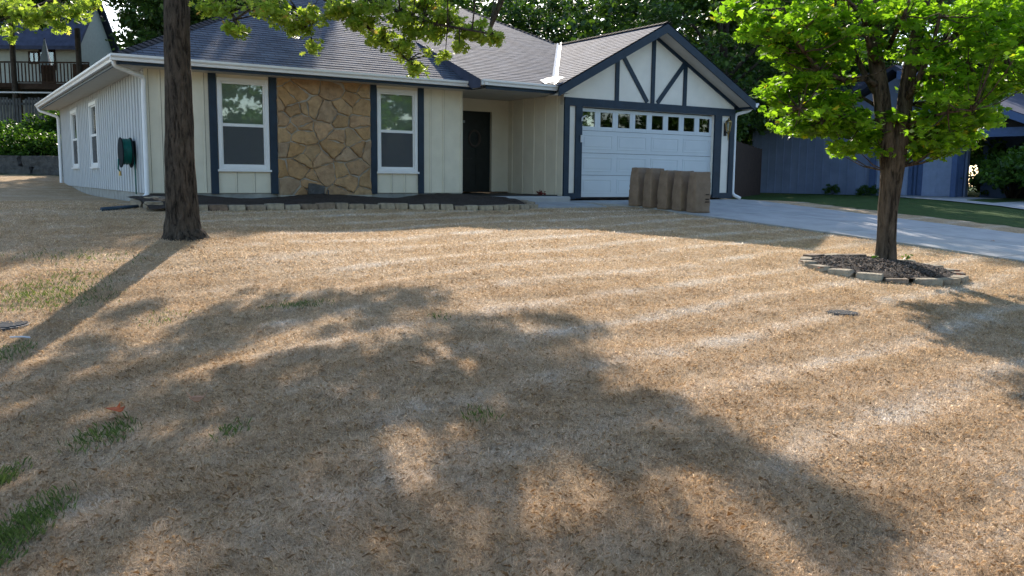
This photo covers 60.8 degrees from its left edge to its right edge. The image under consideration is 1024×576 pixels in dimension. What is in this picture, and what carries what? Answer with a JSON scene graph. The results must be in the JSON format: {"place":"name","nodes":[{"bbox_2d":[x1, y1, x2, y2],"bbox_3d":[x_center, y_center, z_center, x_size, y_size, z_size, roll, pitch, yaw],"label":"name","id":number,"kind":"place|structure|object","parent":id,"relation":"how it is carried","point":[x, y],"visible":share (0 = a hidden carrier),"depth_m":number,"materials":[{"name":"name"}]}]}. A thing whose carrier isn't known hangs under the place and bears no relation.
{"place":"outdoors","nodes":[
{"label":"outdoors","id":0,"kind":"place"},
{"bbox_2d":[0,174,1023,575],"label":"lawn","id":1,"kind":"structure","parent":0,"point":[52,188],"depth_m":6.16,"materials":[{"name":"plant"}]},
{"bbox_2d":[0,320,29,331],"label":"drain cover","id":2,"kind":"object","parent":1,"relation":"on","point":[15,325],"visible":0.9,"depth_m":7.52,"materials":[{"name":"metal"}]},
{"bbox_2d":[0,166,33,173],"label":"retaining block","id":3,"kind":"structure","parent":1,"relation":"on","point":[14,170],"depth_m":31.50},
{"bbox_2d":[0,155,22,166],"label":"retaining block","id":4,"kind":"structure","parent":3,"relation":"on","point":[8,160],"depth_m":31.61,"materials":[{"name":"concrete"}]},
{"bbox_2d":[0,123,38,155],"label":"shrub","id":5,"kind":"object","parent":1,"relation":"on","point":[17,129],"visible":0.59,"depth_m":32.38,"materials":[{"name":"green plant"}]},
{"bbox_2d":[0,117,39,133],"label":"shrub","id":6,"kind":"object","parent":1,"relation":"on","point":[10,123],"visible":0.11,"depth_m":34.29,"materials":[{"name":"green plant"}]},
{"bbox_2d":[10,336,30,337],"bbox_3d":[-4.043,0.403,7.181,0.173,0.014,0.030,1,7,3],"label":"stick","id":7,"kind":"object","parent":1,"relation":"on","point":[19,337],"visible":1,"depth_m":7.18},
{"bbox_2d":[0,91,51,125],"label":"picket fence","id":8,"kind":"object","parent":1,"relation":"on","point":[32,102],"visible":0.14,"depth_m":36.95,"materials":[{"name":"grey wood"}]},
{"bbox_2d":[1,131,61,155],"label":"shrub","id":9,"kind":"object","parent":1,"relation":"on","point":[13,152],"visible":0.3,"depth_m":32.39,"materials":[{"name":"green plant"}]},
{"bbox_2d":[11,113,60,135],"bbox_3d":[-18.933,-6.101,35.220,2.626,1.920,2.482,-1,7,-12],"label":"shrub","id":10,"kind":"object","parent":1,"relation":"on","point":[25,123],"visible":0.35,"depth_m":34.80,"materials":[{"name":"green plant"}]},
{"bbox_2d":[18,129,61,155],"bbox_3d":[-17.585,-5.053,32.813,2.387,1.746,2.256,5,8,31],"label":"shrub","id":11,"kind":"object","parent":1,"relation":"on","point":[41,144],"visible":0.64,"depth_m":32.25,"materials":[{"name":"green plant"}]},
{"bbox_2d":[25,130,61,155],"bbox_3d":[-17.192,-5.225,33.652,2.874,1.743,2.940,-6,10,-43],"label":"shrub","id":12,"kind":"object","parent":1,"relation":"on","point":[50,150],"visible":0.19,"depth_m":32.56,"materials":[{"name":"green plant"}]},
{"bbox_2d":[0,0,88,33],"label":"shade tree","id":13,"kind":"object","parent":1,"relation":"on","point":[44,25],"visible":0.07,"depth_m":39.13,"materials":[{"name":"plant"}]},
{"bbox_2d":[33,167,62,174],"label":"retaining block","id":14,"kind":"structure","parent":1,"relation":"on","point":[45,170],"depth_m":31.37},
{"bbox_2d":[21,156,62,166],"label":"retaining block","id":15,"kind":"structure","parent":14,"relation":"on","point":[40,161],"depth_m":31.48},
{"bbox_2d":[36,110,60,134],"bbox_3d":[-18.276,-6.370,35.445,2.865,2.095,2.707,3,8,18],"label":"shrub","id":16,"kind":"object","parent":1,"relation":"on","point":[53,122],"visible":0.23,"depth_m":34.59,"materials":[{"name":"green plant"}]},
{"bbox_2d":[0,0,119,121],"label":"hillside house","id":17,"kind":"structure","parent":1,"relation":"on","point":[96,31],"depth_m":48.87,"materials":[{"name":"grey wood"}]},
{"bbox_2d":[28,51,38,63],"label":"window","id":18,"kind":"structure","parent":17,"relation":"in","point":[32,55],"depth_m":48.77,"materials":[{"name":"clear glass"}]},
{"bbox_2d":[0,23,89,121],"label":"deck","id":19,"kind":"structure","parent":17,"relation":"attached to","point":[48,82],"depth_m":42.04,"materials":[{"name":"brown wood"}]},
{"bbox_2d":[38,38,51,72],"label":"patio umbrella","id":20,"kind":"object","parent":19,"relation":"on","point":[45,56],"visible":0.56,"depth_m":43.38,"materials":[{"name":"fabric"}]},
{"bbox_2d":[38,49,55,66],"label":"patio door","id":21,"kind":"structure","parent":17,"relation":"in","point":[51,51],"depth_m":48.76,"materials":[{"name":"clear glass"}]},
{"bbox_2d":[107,403,124,411],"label":"fallen leaf","id":22,"kind":"object","parent":1,"relation":"on","point":[118,409],"visible":1,"depth_m":5.23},
{"bbox_2d":[100,205,138,210],"bbox_3d":[-6.618,-1.352,14.734,0.070,0.092,0.788,3,8,21],"label":"drain pipe","id":23,"kind":"object","parent":1,"relation":"on","point":[117,207],"visible":1,"depth_m":14.66,"materials":[{"name":"black plastic"}]},
{"bbox_2d":[115,1,196,36],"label":"broadleaf tree","id":24,"kind":"object","parent":1,"relation":"on","point":[138,19],"visible":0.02,"depth_m":37.97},
{"bbox_2d":[100,0,246,49],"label":"shade tree","id":25,"kind":"object","parent":1,"relation":"on","point":[152,11],"visible":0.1,"depth_m":29.23,"materials":[{"name":"plant"}]},
{"bbox_2d":[185,391,206,401],"bbox_3d":[-1.916,0.652,5.305,0.132,0.064,0.115,1,7,0],"label":"fallen leaf","id":26,"kind":"object","parent":1,"relation":"on","point":[196,398],"visible":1,"depth_m":5.28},
{"bbox_2d":[199,205,207,210],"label":"edging stone","id":27,"kind":"object","parent":1,"relation":"on","point":[203,207],"visible":0.46,"depth_m":15.04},
{"bbox_2d":[208,204,227,210],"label":"edging stone","id":28,"kind":"object","parent":1,"relation":"on","point":[216,207],"visible":0.79,"depth_m":15.21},
{"bbox_2d":[227,205,245,210],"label":"edging stone","id":29,"kind":"object","parent":1,"relation":"on","point":[236,207],"visible":0.79,"depth_m":15.38,"materials":[{"name":"stone"}]},
{"bbox_2d":[0,248,503,569],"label":"green grass","id":30,"kind":"structure","parent":1,"relation":"on","point":[11,532],"depth_m":4.80,"materials":[{"name":"plant"}]},
{"bbox_2d":[0,0,505,241],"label":"oak tree","id":31,"kind":"object","parent":1,"relation":"on","point":[182,222],"visible":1,"depth_m":10.90,"materials":[{"name":"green plant"}]},
{"bbox_2d":[245,204,265,210],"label":"edging stone","id":32,"kind":"object","parent":1,"relation":"on","point":[256,207],"visible":0.79,"depth_m":15.58,"materials":[{"name":"stone"}]},
{"bbox_2d":[264,203,283,209],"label":"edging stone","id":33,"kind":"object","parent":1,"relation":"on","point":[275,206],"visible":0.84,"depth_m":15.79,"materials":[{"name":"stone"}]},
{"bbox_2d":[284,204,299,209],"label":"edging stone","id":34,"kind":"object","parent":1,"relation":"on","point":[292,207],"visible":0.76,"depth_m":15.97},
{"bbox_2d":[299,204,317,209],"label":"edging stone","id":35,"kind":"object","parent":1,"relation":"on","point":[308,206],"visible":0.76,"depth_m":16.14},
{"bbox_2d":[315,202,334,209],"bbox_3d":[-3.518,-1.535,16.418,0.348,0.138,0.198,-6,10,-32],"label":"edging stone","id":36,"kind":"object","parent":1,"relation":"on","point":[323,206],"visible":0.82,"depth_m":16.33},
{"bbox_2d":[129,193,523,208],"bbox_3d":[-3.388,-1.738,17.371,7.550,0.248,2.669,-4,9,-33],"label":"mulch bed","id":37,"kind":"object","parent":1,"relation":"on","point":[453,199],"visible":0.8,"depth_m":17.48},
{"bbox_2d":[129,200,142,206],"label":"rock","id":38,"kind":"object","parent":37,"relation":"on","point":[136,202],"visible":0.44,"depth_m":15.26,"materials":[{"name":"stone"}]},
{"bbox_2d":[143,201,162,209],"bbox_3d":[-6.176,-1.414,15.025,0.296,0.159,0.239,-5,9,-37],"label":"rock","id":39,"kind":"object","parent":37,"relation":"on","point":[152,203],"visible":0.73,"depth_m":14.94,"materials":[{"name":"stone"}]},
{"bbox_2d":[152,197,164,200],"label":"rock","id":40,"kind":"object","parent":37,"relation":"on","point":[161,199],"visible":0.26,"depth_m":15.29,"materials":[{"name":"stone"}]},
{"bbox_2d":[307,183,324,193],"bbox_3d":[-4.111,-2.015,18.312,0.363,0.339,0.092,8,-13,-34],"label":"stone slab","id":41,"kind":"object","parent":37,"relation":"on","point":[313,188],"depth_m":18.27,"materials":[{"name":"stone"}]},
{"bbox_2d":[335,203,347,208],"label":"edging stone","id":42,"kind":"object","parent":1,"relation":"on","point":[341,205],"visible":0.86,"depth_m":16.48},
{"bbox_2d":[348,204,363,208],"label":"edging stone","id":43,"kind":"object","parent":1,"relation":"on","point":[355,206],"visible":0.82,"depth_m":16.61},
{"bbox_2d":[364,204,378,208],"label":"edging stone","id":44,"kind":"object","parent":1,"relation":"on","point":[371,206],"visible":0.84,"depth_m":16.76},
{"bbox_2d":[378,203,394,208],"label":"edging stone","id":45,"kind":"object","parent":1,"relation":"on","point":[387,205],"visible":0.83,"depth_m":16.91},
{"bbox_2d":[34,0,758,201],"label":"house","id":46,"kind":"structure","parent":1,"relation":"on","point":[520,114],"depth_m":19.98,"materials":[{"name":"white wood"}]},
{"bbox_2d":[70,109,79,168],"bbox_3d":[-12.422,-4.224,24.874,0.160,1.645,1.360,-4,9,-33],"label":"window","id":47,"kind":"structure","parent":46,"relation":"in","point":[73,114],"depth_m":25.00,"materials":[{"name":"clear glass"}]},
{"bbox_2d":[88,100,99,168],"bbox_3d":[-10.451,-3.827,21.888,0.160,1.645,1.260,-4,9,-33],"label":"window","id":48,"kind":"structure","parent":46,"relation":"in","point":[92,106],"depth_m":22.01,"materials":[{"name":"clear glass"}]},
{"bbox_2d":[117,137,136,193],"bbox_3d":[-7.723,-2.446,17.476,0.323,1.118,0.613,-4,9,-33],"label":"hose reel","id":49,"kind":"object","parent":46,"relation":"attached to","point":[126,151],"visible":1,"depth_m":17.32,"materials":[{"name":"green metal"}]},
{"bbox_2d":[216,77,271,171],"bbox_3d":[-5.388,-3.255,17.494,1.080,1.835,0.160,-4,9,-33],"label":"window","id":50,"kind":"structure","parent":46,"relation":"in","point":[242,104],"depth_m":17.51,"materials":[{"name":"white glass"}]},
{"bbox_2d":[377,88,419,173],"bbox_3d":[-2.552,-3.460,19.338,1.040,1.835,0.160,-4,9,-33],"label":"window","id":51,"kind":"structure","parent":46,"relation":"in","point":[397,110],"depth_m":19.37,"materials":[{"name":"white glass"}]},
{"bbox_2d":[462,107,494,191],"bbox_3d":[-0.962,-3.517,22.212,1.140,2.110,0.140,-4,9,-33],"label":"front door","id":52,"kind":"structure","parent":46,"relation":"in","point":[478,123],"depth_m":22.30,"materials":[{"name":"wood"}]},
{"bbox_2d":[536,190,545,195],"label":"potted flower","id":53,"kind":"object","parent":46,"relation":"on","point":[540,193],"visible":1,"depth_m":20.61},
{"bbox_2d":[578,108,711,198],"bbox_3d":[3.418,-3.404,22.416,4.470,2.175,0.268,-4,9,-33],"label":"garage door","id":54,"kind":"structure","parent":46,"relation":"in","point":[615,142],"depth_m":22.01,"materials":[{"name":"white metal"}]},
{"bbox_2d":[394,203,407,208],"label":"edging stone","id":55,"kind":"object","parent":1,"relation":"on","point":[401,205],"visible":0.83,"depth_m":17.03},
{"bbox_2d":[408,204,423,209],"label":"edging stone","id":56,"kind":"object","parent":1,"relation":"on","point":[416,206],"visible":0.94,"depth_m":17.14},
{"bbox_2d":[424,204,438,209],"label":"edging stone","id":57,"kind":"object","parent":1,"relation":"on","point":[431,206],"visible":0.83,"depth_m":17.23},
{"bbox_2d":[439,204,452,209],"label":"edging stone","id":58,"kind":"object","parent":1,"relation":"on","point":[445,206],"visible":0.88,"depth_m":17.32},
{"bbox_2d":[453,206,465,209],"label":"edging stone","id":59,"kind":"object","parent":1,"relation":"on","point":[459,207],"visible":0.86,"depth_m":17.42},
{"bbox_2d":[464,205,477,210],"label":"edging stone","id":60,"kind":"object","parent":1,"relation":"on","point":[471,207],"visible":0.84,"depth_m":17.49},
{"bbox_2d":[478,205,492,210],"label":"edging stone","id":61,"kind":"object","parent":1,"relation":"on","point":[485,207],"visible":0.87,"depth_m":17.60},
{"bbox_2d":[493,205,507,209],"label":"edging stone","id":62,"kind":"object","parent":1,"relation":"on","point":[500,207],"visible":0.8,"depth_m":17.75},
{"bbox_2d":[434,0,569,43],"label":"broadleaf tree","id":63,"kind":"object","parent":1,"relation":"on","point":[516,17],"visible":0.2,"depth_m":40.81,"materials":[{"name":"plant"}]},
{"bbox_2d":[505,204,518,209],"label":"edging stone","id":64,"kind":"object","parent":1,"relation":"on","point":[513,206],"visible":0.76,"depth_m":17.90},
{"bbox_2d":[455,0,574,41],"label":"broadleaf tree","id":65,"kind":"object","parent":1,"relation":"on","point":[514,5],"depth_m":52.42,"materials":[{"name":"plant"}]},
{"bbox_2d":[519,204,528,209],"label":"edging stone","id":66,"kind":"object","parent":1,"relation":"on","point":[523,206],"visible":0.69,"depth_m":18.13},
{"bbox_2d":[529,204,537,208],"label":"edging stone","id":67,"kind":"object","parent":1,"relation":"on","point":[533,206],"visible":0.56,"depth_m":18.43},
{"bbox_2d":[499,0,615,40],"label":"broadleaf tree","id":68,"kind":"object","parent":1,"relation":"on","point":[561,13],"visible":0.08,"depth_m":43.19,"materials":[{"name":"plant"}]},
{"bbox_2d":[550,0,769,125],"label":"broadleaf tree","id":69,"kind":"object","parent":1,"relation":"on","point":[702,5],"visible":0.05,"depth_m":39.08,"materials":[{"name":"plant"}]},
{"bbox_2d":[557,0,891,135],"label":"broadleaf tree","id":70,"kind":"object","parent":1,"relation":"on","point":[610,21],"visible":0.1,"depth_m":35.07,"materials":[{"name":"plant"}]},
{"bbox_2d":[610,0,845,141],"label":"broadleaf tree","id":71,"kind":"object","parent":1,"relation":"on","point":[722,61],"visible":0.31,"depth_m":29.55,"materials":[{"name":"plant"}]},
{"bbox_2d":[727,141,761,198],"bbox_3d":[8.272,-4.176,30.972,0.062,1.850,10.225,3,8,21],"label":"board fence","id":72,"kind":"object","parent":1,"relation":"on","point":[748,164],"visible":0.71,"depth_m":31.35,"materials":[{"name":"brown wood"}]},
{"bbox_2d":[742,135,752,144],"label":"understory tree","id":73,"kind":"object","parent":1,"relation":"on","point":[746,139],"visible":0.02,"depth_m":52.68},
{"bbox_2d":[683,1,866,145],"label":"broadleaf tree","id":74,"kind":"object","parent":1,"relation":"on","point":[750,133],"visible":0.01,"depth_m":42.93,"materials":[{"name":"plant"}]},
{"bbox_2d":[800,256,811,259],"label":"edging stone","id":75,"kind":"object","parent":1,"relation":"on","point":[805,258],"visible":0.44,"depth_m":12.06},
{"bbox_2d":[798,260,817,266],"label":"edging stone","id":76,"kind":"object","parent":1,"relation":"on","point":[804,263],"visible":0.71,"depth_m":11.68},
{"bbox_2d":[803,253,824,256],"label":"edging stone","id":77,"kind":"object","parent":1,"relation":"on","point":[811,255],"visible":0.44,"depth_m":12.35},
{"bbox_2d":[807,264,830,271],"bbox_3d":[4.045,-0.260,11.498,0.164,0.087,0.352,-1,7,-12],"label":"edging stone","id":78,"kind":"object","parent":1,"relation":"on","point":[824,268],"visible":0.83,"depth_m":11.39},
{"bbox_2d":[822,184,840,194],"bbox_3d":[13.832,-4.212,37.731,0.836,0.611,0.790,2,7,8],"label":"shrub","id":79,"kind":"object","parent":1,"relation":"on","point":[829,189],"visible":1,"depth_m":37.67,"materials":[{"name":"green plant"}]},
{"bbox_2d":[827,268,854,276],"bbox_3d":[4.214,-0.194,11.177,0.198,0.097,0.290,-6,9,-42],"label":"edging stone","id":80,"kind":"object","parent":1,"relation":"on","point":[842,272],"visible":0.85,"depth_m":11.10,"materials":[{"name":"stone"}]},
{"bbox_2d":[827,310,858,316],"bbox_3d":[3.242,0.257,8.564,0.308,0.048,0.309,1,7,0],"label":"drain cover","id":81,"kind":"object","parent":1,"relation":"on","point":[843,312],"visible":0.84,"depth_m":8.52,"materials":[{"name":"concrete"}]},
{"bbox_2d":[844,254,866,255],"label":"edging stone","id":82,"kind":"object","parent":1,"relation":"on","point":[857,254],"visible":0.32,"depth_m":12.60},
{"bbox_2d":[856,184,878,194],"bbox_3d":[15.030,-4.051,36.773,1.102,0.654,1.078,7,9,40],"label":"shrub","id":83,"kind":"object","parent":1,"relation":"on","point":[872,189],"visible":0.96,"depth_m":36.56,"materials":[{"name":"green plant"}]},
{"bbox_2d":[826,24,909,72],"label":"broadleaf tree","id":84,"kind":"object","parent":1,"relation":"on","point":[903,31],"visible":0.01,"depth_m":45.91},
{"bbox_2d":[856,272,883,281],"bbox_3d":[4.485,-0.138,10.950,0.318,0.103,0.179,5,9,29],"label":"edging stone","id":85,"kind":"object","parent":1,"relation":"on","point":[870,276],"visible":0.85,"depth_m":10.88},
{"bbox_2d":[741,64,1023,197],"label":"blue house","id":86,"kind":"structure","parent":1,"relation":"on","point":[793,164],"depth_m":37.15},
{"bbox_2d":[876,145,909,194],"bbox_3d":[15.733,-4.931,35.952,0.068,2.300,1.423,-5,9,-37],"label":"garage door","id":87,"kind":"structure","parent":86,"relation":"in","point":[905,179],"depth_m":35.63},
{"bbox_2d":[921,156,951,195],"bbox_3d":[16.896,-4.729,34.449,0.068,2.300,1.402,-5,9,-37],"label":"garage door","id":88,"kind":"structure","parent":86,"relation":"in","point":[936,178],"depth_m":34.55,"materials":[{"name":"metal"}]},
{"bbox_2d":[1008,147,1023,197],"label":"entry door","id":89,"kind":"structure","parent":86,"relation":"in","point":[1021,195],"depth_m":33.30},
{"bbox_2d":[811,254,955,278],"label":"mulch","id":90,"kind":"object","parent":1,"relation":"on","point":[924,272],"visible":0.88,"depth_m":11.40,"materials":[{"name":"wood"}]},
{"bbox_2d":[709,0,1023,259],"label":"maple tree","id":91,"kind":"object","parent":90,"relation":"on","point":[889,133],"visible":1,"depth_m":11.55,"materials":[{"name":"green plant"}]},
{"bbox_2d":[901,254,913,259],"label":"weed","id":92,"kind":"object","parent":90,"relation":"on","point":[908,257],"visible":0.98,"depth_m":12.41,"materials":[{"name":"green plant"}]},
{"bbox_2d":[883,278,908,283],"bbox_3d":[4.774,-0.086,10.848,0.285,0.074,0.168,1,7,8],"label":"edging stone","id":93,"kind":"object","parent":1,"relation":"on","point":[900,280],"visible":0.81,"depth_m":10.77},
{"bbox_2d":[912,278,942,285],"bbox_3d":[5.171,-0.074,10.855,0.336,0.094,0.164,-1,7,-11],"label":"edging stone","id":94,"kind":"object","parent":1,"relation":"on","point":[930,281],"visible":0.83,"depth_m":10.79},
{"bbox_2d":[838,0,1023,149],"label":"broadleaf tree","id":95,"kind":"object","parent":1,"relation":"on","point":[890,32],"visible":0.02,"depth_m":43.30,"materials":[{"name":"plant"}]},
{"bbox_2d":[924,263,943,267],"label":"edging stone","id":96,"kind":"object","parent":1,"relation":"on","point":[941,266],"visible":0.2,"depth_m":12.07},
{"bbox_2d":[941,277,960,285],"bbox_3d":[5.449,-0.078,10.963,0.340,0.091,0.200,-5,9,-32],"label":"edging stone","id":97,"kind":"object","parent":1,"relation":"on","point":[947,281],"visible":0.69,"depth_m":10.88,"materials":[{"name":"stone"}]},
{"bbox_2d":[951,271,965,274],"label":"edging stone","id":98,"kind":"object","parent":1,"relation":"on","point":[957,273],"visible":0.37,"depth_m":11.41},
{"bbox_2d":[951,275,968,282],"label":"edging stone","id":99,"kind":"object","parent":1,"relation":"on","point":[964,278],"visible":0.61,"depth_m":11.13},
{"bbox_2d":[970,139,983,169],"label":"understory tree","id":100,"kind":"object","parent":1,"relation":"on","point":[976,152],"visible":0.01,"depth_m":49.84,"materials":[{"name":"plant"}]},
{"bbox_2d":[942,10,1011,74],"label":"broadleaf tree","id":101,"kind":"object","parent":1,"relation":"on","point":[979,63],"visible":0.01,"depth_m":46.44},
{"bbox_2d":[968,167,1008,194],"bbox_3d":[19.250,-4.134,34.699,2.695,1.597,2.634,5,9,32],"label":"shrub","id":102,"kind":"object","parent":1,"relation":"on","point":[971,184],"visible":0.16,"depth_m":34.71,"materials":[{"name":"green plant"}]},
{"bbox_2d":[960,137,1023,198],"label":"shrub","id":103,"kind":"object","parent":1,"relation":"on","point":[995,150],"visible":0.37,"depth_m":32.75,"materials":[{"name":"green plant"}]},
{"bbox_2d":[977,143,1023,189],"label":"shrub","id":104,"kind":"object","parent":1,"relation":"on","point":[1015,169],"visible":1,"depth_m":29.71,"materials":[{"name":"green plant"}]},
{"bbox_2d":[102,0,977,185],"label":"sky","id":105,"kind":"structure","parent":0,"point":[108,9],"materials":[{"name":"white"}]},
{"bbox_2d":[535,202,606,207],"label":"front walk","id":106,"kind":"structure","parent":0,"point":[562,205],"depth_m":19.51,"materials":[{"name":"concrete"}]},
{"bbox_2d":[523,201,534,203],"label":"edging stone","id":107,"kind":"object","parent":106,"relation":"on","point":[528,202],"visible":0.44,"depth_m":18.62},
{"bbox_2d":[570,199,1023,262],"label":"driveway","id":108,"kind":"structure","parent":0,"point":[966,240],"depth_m":17.71,"materials":[{"name":"concrete"}]},
{"bbox_2d":[628,167,645,205],"bbox_3d":[2.952,-2.338,20.123,0.493,0.874,0.326,-5,9,-38],"label":"paper bag","id":109,"kind":"object","parent":108,"relation":"on","point":[636,185],"visible":0.77,"depth_m":19.99,"materials":[{"name":"paper"}]},
{"bbox_2d":[642,168,663,207],"bbox_3d":[3.223,-2.278,19.834,0.449,0.884,0.314,-4,8,-30],"label":"paper bag","id":110,"kind":"object","parent":108,"relation":"on","point":[651,181],"visible":0.69,"depth_m":19.70,"materials":[{"name":"paper"}]},
{"bbox_2d":[657,170,677,208],"bbox_3d":[3.500,-2.204,19.560,0.439,0.862,0.305,-5,9,-37],"label":"paper bag","id":111,"kind":"object","parent":108,"relation":"on","point":[665,189],"visible":0.74,"depth_m":19.42,"materials":[{"name":"paper"}]},
{"bbox_2d":[671,171,693,210],"bbox_3d":[3.792,-2.151,19.301,0.455,0.878,0.316,-4,8,-31],"label":"paper bag","id":112,"kind":"object","parent":108,"relation":"on","point":[680,190],"visible":0.72,"depth_m":19.17,"materials":[{"name":"paper"}]},
{"bbox_2d":[686,172,710,212],"bbox_3d":[4.074,-2.090,19.022,0.468,0.884,0.317,-3,8,-27],"label":"paper bag","id":113,"kind":"object","parent":108,"relation":"on","point":[698,193],"visible":1,"depth_m":18.91,"materials":[{"name":"paper"}]},
{"bbox_2d":[900,195,1023,208],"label":"neighbour driveway","id":114,"kind":"structure","parent":0,"point":[1020,205],"depth_m":28.99,"materials":[{"name":"concrete"}]}
]}

